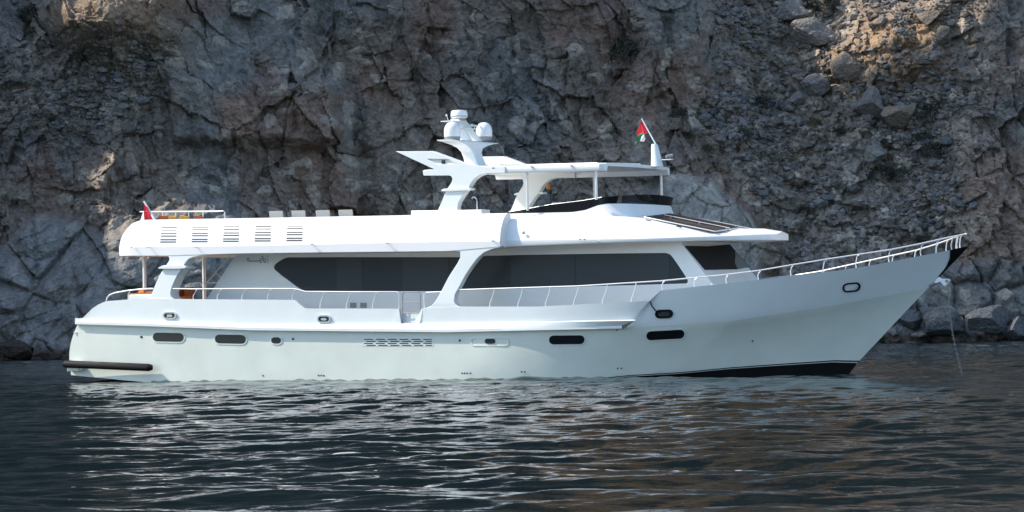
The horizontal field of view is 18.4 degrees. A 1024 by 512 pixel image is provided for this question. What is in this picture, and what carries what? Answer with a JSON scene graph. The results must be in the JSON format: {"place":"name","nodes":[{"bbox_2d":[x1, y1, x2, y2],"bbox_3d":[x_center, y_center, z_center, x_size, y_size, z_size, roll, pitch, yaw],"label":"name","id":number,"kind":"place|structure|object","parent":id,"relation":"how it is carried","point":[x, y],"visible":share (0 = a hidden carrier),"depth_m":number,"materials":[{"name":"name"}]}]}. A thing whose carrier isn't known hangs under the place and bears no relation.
{"place":"outdoors","nodes":[
{"label":"outdoors","id":0,"kind":"place"},
{"bbox_2d":[0,0,1023,359],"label":"cliff","id":1,"kind":"structure","parent":0,"point":[308,106],"depth_m":212.74,"materials":[{"name":"grey stone"}]},
{"bbox_2d":[0,340,32,358],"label":"boulder","id":2,"kind":"object","parent":1,"relation":"on","point":[15,349],"visible":0.98,"depth_m":195.50,"materials":[{"name":"grey stone"}]},
{"bbox_2d":[15,3,37,22],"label":"shrub","id":3,"kind":"object","parent":1,"relation":"on","point":[30,9],"visible":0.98,"depth_m":214.45,"materials":[{"name":"green plant"}]},
{"bbox_2d":[23,26,37,36],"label":"shrub","id":4,"kind":"object","parent":1,"relation":"on","point":[30,32],"visible":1,"depth_m":213.80,"materials":[{"name":"green plant"}]},
{"bbox_2d":[38,351,63,359],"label":"boulder","id":5,"kind":"object","parent":1,"relation":"on","point":[44,355],"visible":0.83,"depth_m":194.26,"materials":[{"name":"grey stone"}]},
{"bbox_2d":[101,62,115,69],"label":"shrub","id":6,"kind":"object","parent":1,"relation":"on","point":[111,65],"visible":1,"depth_m":209.25,"materials":[{"name":"green plant"}]},
{"bbox_2d":[0,0,999,268],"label":"scree","id":7,"kind":"structure","parent":1,"relation":"on","point":[744,102],"depth_m":215.55,"materials":[{"name":"grey stone"}]},
{"bbox_2d":[789,17,837,45],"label":"boulder","id":8,"kind":"object","parent":7,"relation":"on","point":[813,30],"visible":1,"depth_m":222.43,"materials":[{"name":"grey stone"}]},
{"bbox_2d":[830,51,862,80],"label":"boulder","id":9,"kind":"object","parent":7,"relation":"on","point":[844,65],"visible":1,"depth_m":219.05,"materials":[{"name":"grey stone"}]},
{"bbox_2d":[855,85,883,118],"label":"boulder","id":10,"kind":"object","parent":7,"relation":"on","point":[870,101],"visible":1,"depth_m":216.60,"materials":[{"name":"grey stone"}]},
{"bbox_2d":[881,104,915,127],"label":"boulder","id":11,"kind":"object","parent":7,"relation":"on","point":[898,116],"visible":1,"depth_m":215.47,"materials":[{"name":"grey stone"}]},
{"bbox_2d":[916,10,943,24],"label":"boulder","id":12,"kind":"object","parent":7,"relation":"on","point":[927,17],"visible":1,"depth_m":217.24,"materials":[{"name":"grey stone"}]},
{"bbox_2d":[609,37,640,61],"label":"shrub","id":13,"kind":"object","parent":1,"relation":"on","point":[624,42],"visible":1,"depth_m":218.20,"materials":[{"name":"green plant"}]},
{"bbox_2d":[670,107,692,117],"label":"shrub","id":14,"kind":"object","parent":1,"relation":"on","point":[681,110],"visible":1,"depth_m":216.60,"materials":[{"name":"green plant"}]},
{"bbox_2d":[701,143,712,151],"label":"shrub","id":15,"kind":"object","parent":1,"relation":"on","point":[706,146],"visible":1,"depth_m":215.97,"materials":[{"name":"green plant"}]},
{"bbox_2d":[737,128,753,139],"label":"shrub","id":16,"kind":"object","parent":1,"relation":"on","point":[748,130],"visible":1,"depth_m":217.40,"materials":[{"name":"green plant"}]},
{"bbox_2d":[752,93,776,109],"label":"shrub","id":17,"kind":"object","parent":1,"relation":"on","point":[762,99],"visible":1,"depth_m":220.23,"materials":[{"name":"green plant"}]},
{"bbox_2d":[774,0,809,20],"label":"boulder","id":18,"kind":"object","parent":1,"relation":"on","point":[790,10],"visible":0.94,"depth_m":225.17,"materials":[{"name":"grey stone"}]},
{"bbox_2d":[789,91,808,104],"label":"boulder","id":19,"kind":"object","parent":1,"relation":"on","point":[798,97],"visible":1,"depth_m":220.79,"materials":[{"name":"grey stone"}]},
{"bbox_2d":[805,117,822,126],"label":"shrub","id":20,"kind":"object","parent":1,"relation":"on","point":[810,121],"visible":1,"depth_m":218.68,"materials":[{"name":"green plant"}]},
{"bbox_2d":[799,73,829,96],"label":"boulder","id":21,"kind":"object","parent":1,"relation":"on","point":[815,84],"visible":1,"depth_m":220.05,"materials":[{"name":"grey stone"}]},
{"bbox_2d":[803,0,840,11],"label":"shrub","id":22,"kind":"object","parent":1,"relation":"on","point":[809,4],"visible":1,"depth_m":224.84,"materials":[{"name":"green plant"}]},
{"bbox_2d":[832,127,844,134],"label":"shrub","id":23,"kind":"object","parent":1,"relation":"on","point":[839,129],"visible":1,"depth_m":218.23,"materials":[{"name":"green plant"}]},
{"bbox_2d":[839,82,852,92],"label":"boulder","id":24,"kind":"object","parent":1,"relation":"on","point":[845,87],"visible":1,"depth_m":219.54,"materials":[{"name":"grey stone"}]},
{"bbox_2d":[850,102,857,110],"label":"boulder","id":25,"kind":"object","parent":1,"relation":"on","point":[853,105],"visible":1,"depth_m":217.70,"materials":[{"name":"grey stone"}]},
{"bbox_2d":[864,144,885,162],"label":"boulder","id":26,"kind":"object","parent":1,"relation":"on","point":[874,153],"visible":1,"depth_m":214.56,"materials":[{"name":"grey stone"}]},
{"bbox_2d":[865,162,895,181],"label":"shrub","id":27,"kind":"object","parent":1,"relation":"on","point":[878,167],"visible":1,"depth_m":215.02,"materials":[{"name":"green plant"}]},
{"bbox_2d":[880,138,893,145],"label":"shrub","id":28,"kind":"object","parent":1,"relation":"on","point":[883,140],"visible":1,"depth_m":215.75,"materials":[{"name":"green plant"}]},
{"bbox_2d":[892,167,907,175],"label":"shrub","id":29,"kind":"object","parent":1,"relation":"on","point":[899,170],"visible":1,"depth_m":214.66,"materials":[{"name":"green plant"}]},
{"bbox_2d":[897,309,922,330],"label":"boulder","id":30,"kind":"object","parent":1,"relation":"on","point":[911,319],"visible":0.93,"depth_m":206.41,"materials":[{"name":"grey stone"}]},
{"bbox_2d":[911,330,926,337],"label":"boulder","id":31,"kind":"object","parent":1,"relation":"on","point":[920,333],"visible":1,"depth_m":206.17,"materials":[{"name":"grey stone"}]},
{"bbox_2d":[914,132,932,141],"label":"shrub","id":32,"kind":"object","parent":1,"relation":"on","point":[923,134],"visible":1,"depth_m":215.28,"materials":[{"name":"green plant"}]},
{"bbox_2d":[913,101,939,123],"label":"shrub","id":33,"kind":"object","parent":1,"relation":"on","point":[927,112],"visible":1,"depth_m":215.73,"materials":[{"name":"green plant"}]},
{"bbox_2d":[919,140,945,159],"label":"shrub","id":34,"kind":"object","parent":1,"relation":"on","point":[935,152],"visible":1,"depth_m":214.26,"materials":[{"name":"green plant"}]},
{"bbox_2d":[919,306,965,335],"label":"boulder","id":35,"kind":"object","parent":1,"relation":"on","point":[936,321],"visible":1,"depth_m":205.18,"materials":[{"name":"grey stone"}]},
{"bbox_2d":[935,25,949,44],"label":"boulder","id":36,"kind":"object","parent":1,"relation":"on","point":[942,35],"visible":1,"depth_m":216.43,"materials":[{"name":"grey stone"}]},
{"bbox_2d":[965,304,1011,332],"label":"boulder","id":37,"kind":"object","parent":1,"relation":"on","point":[994,318],"visible":1,"depth_m":204.11,"materials":[{"name":"grey stone"}]},
{"bbox_2d":[988,146,1000,152],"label":"shrub","id":38,"kind":"object","parent":1,"relation":"on","point":[994,148],"visible":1,"depth_m":211.21,"materials":[{"name":"green plant"}]},
{"bbox_2d":[1005,315,1023,340],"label":"boulder","id":39,"kind":"object","parent":1,"relation":"on","point":[1014,330],"visible":0.97,"depth_m":203.76,"materials":[{"name":"grey stone"}]},
{"bbox_2d":[0,341,1023,511],"bbox_3d":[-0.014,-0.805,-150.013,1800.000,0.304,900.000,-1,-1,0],"label":"sea","id":40,"kind":"structure","parent":0,"point":[909,427],"depth_m":52.67,"materials":[{"name":"black liquid"}]},
{"bbox_2d":[62,110,968,381],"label":"motor yacht","id":41,"kind":"object","parent":40,"relation":"on","point":[625,286],"visible":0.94,"depth_m":107.42,"materials":[{"name":"paint"}]},
{"bbox_2d":[129,293,151,298],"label":"aft settee","id":42,"kind":"object","parent":41,"relation":"on","point":[139,295],"visible":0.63,"depth_m":114.13,"materials":[{"name":"white fabric"}]},
{"bbox_2d":[141,204,152,219],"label":"stern ensign","id":43,"kind":"object","parent":41,"relation":"attached to","point":[146,214],"visible":1,"depth_m":114.61,"materials":[{"name":"red fabric"}]},
{"bbox_2d":[158,215,167,219],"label":"deck chair","id":44,"kind":"object","parent":41,"relation":"on","point":[161,217],"visible":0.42,"depth_m":114.45,"materials":[{"name":"orange fabric"}]},
{"bbox_2d":[180,215,189,218],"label":"deck chair","id":45,"kind":"object","parent":41,"relation":"on","point":[184,217],"visible":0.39,"depth_m":113.97,"materials":[{"name":"yellow fabric"}]},
{"bbox_2d":[179,287,194,298],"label":"aft sofa","id":46,"kind":"object","parent":41,"relation":"on","point":[185,294],"visible":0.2,"depth_m":114.01,"materials":[{"name":"orange fabric"}]},
{"bbox_2d":[194,215,203,218],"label":"deck chair","id":47,"kind":"object","parent":41,"relation":"on","point":[198,217],"visible":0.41,"depth_m":113.68,"materials":[{"name":"orange fabric"}]},
{"bbox_2d":[269,211,282,217],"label":"sun lounger","id":48,"kind":"object","parent":41,"relation":"on","point":[275,214],"visible":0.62,"depth_m":111.87,"materials":[{"name":"beige fabric"}]},
{"bbox_2d":[291,210,305,216],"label":"sun lounger","id":49,"kind":"object","parent":41,"relation":"on","point":[299,213],"visible":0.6,"depth_m":111.40,"materials":[{"name":"beige fabric"}]},
{"bbox_2d":[316,210,329,216],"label":"sun lounger","id":50,"kind":"object","parent":41,"relation":"on","point":[322,213],"visible":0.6,"depth_m":110.91,"materials":[{"name":"beige fabric"}]},
{"bbox_2d":[338,210,352,215],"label":"sun lounger","id":51,"kind":"object","parent":41,"relation":"on","point":[345,212],"visible":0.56,"depth_m":110.46,"materials":[{"name":"beige fabric"}]},
{"bbox_2d":[274,257,459,290],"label":"side window","id":52,"kind":"structure","parent":41,"relation":"in","point":[307,273],"depth_m":110.66,"materials":[{"name":"black glass"}]},
{"bbox_2d":[462,253,687,288],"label":"side window","id":53,"kind":"structure","parent":41,"relation":"in","point":[501,271],"depth_m":106.74,"materials":[{"name":"black glass"}]},
{"bbox_2d":[635,122,646,143],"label":"courtesy flag","id":54,"kind":"object","parent":41,"relation":"attached to","point":[641,130],"visible":1,"depth_m":109.04,"materials":[{"name":"red fabric"}]},
{"bbox_2d":[685,244,748,269],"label":"front window","id":55,"kind":"structure","parent":41,"relation":"in","point":[718,257],"depth_m":106.17,"materials":[{"name":"black glass"}]},
{"bbox_2d":[947,286,962,373],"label":"anchor chain","id":56,"kind":"object","parent":41,"relation":"hanging from","point":[951,329],"visible":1,"depth_m":102.06,"materials":[{"name":"grey metal"}]}
]}

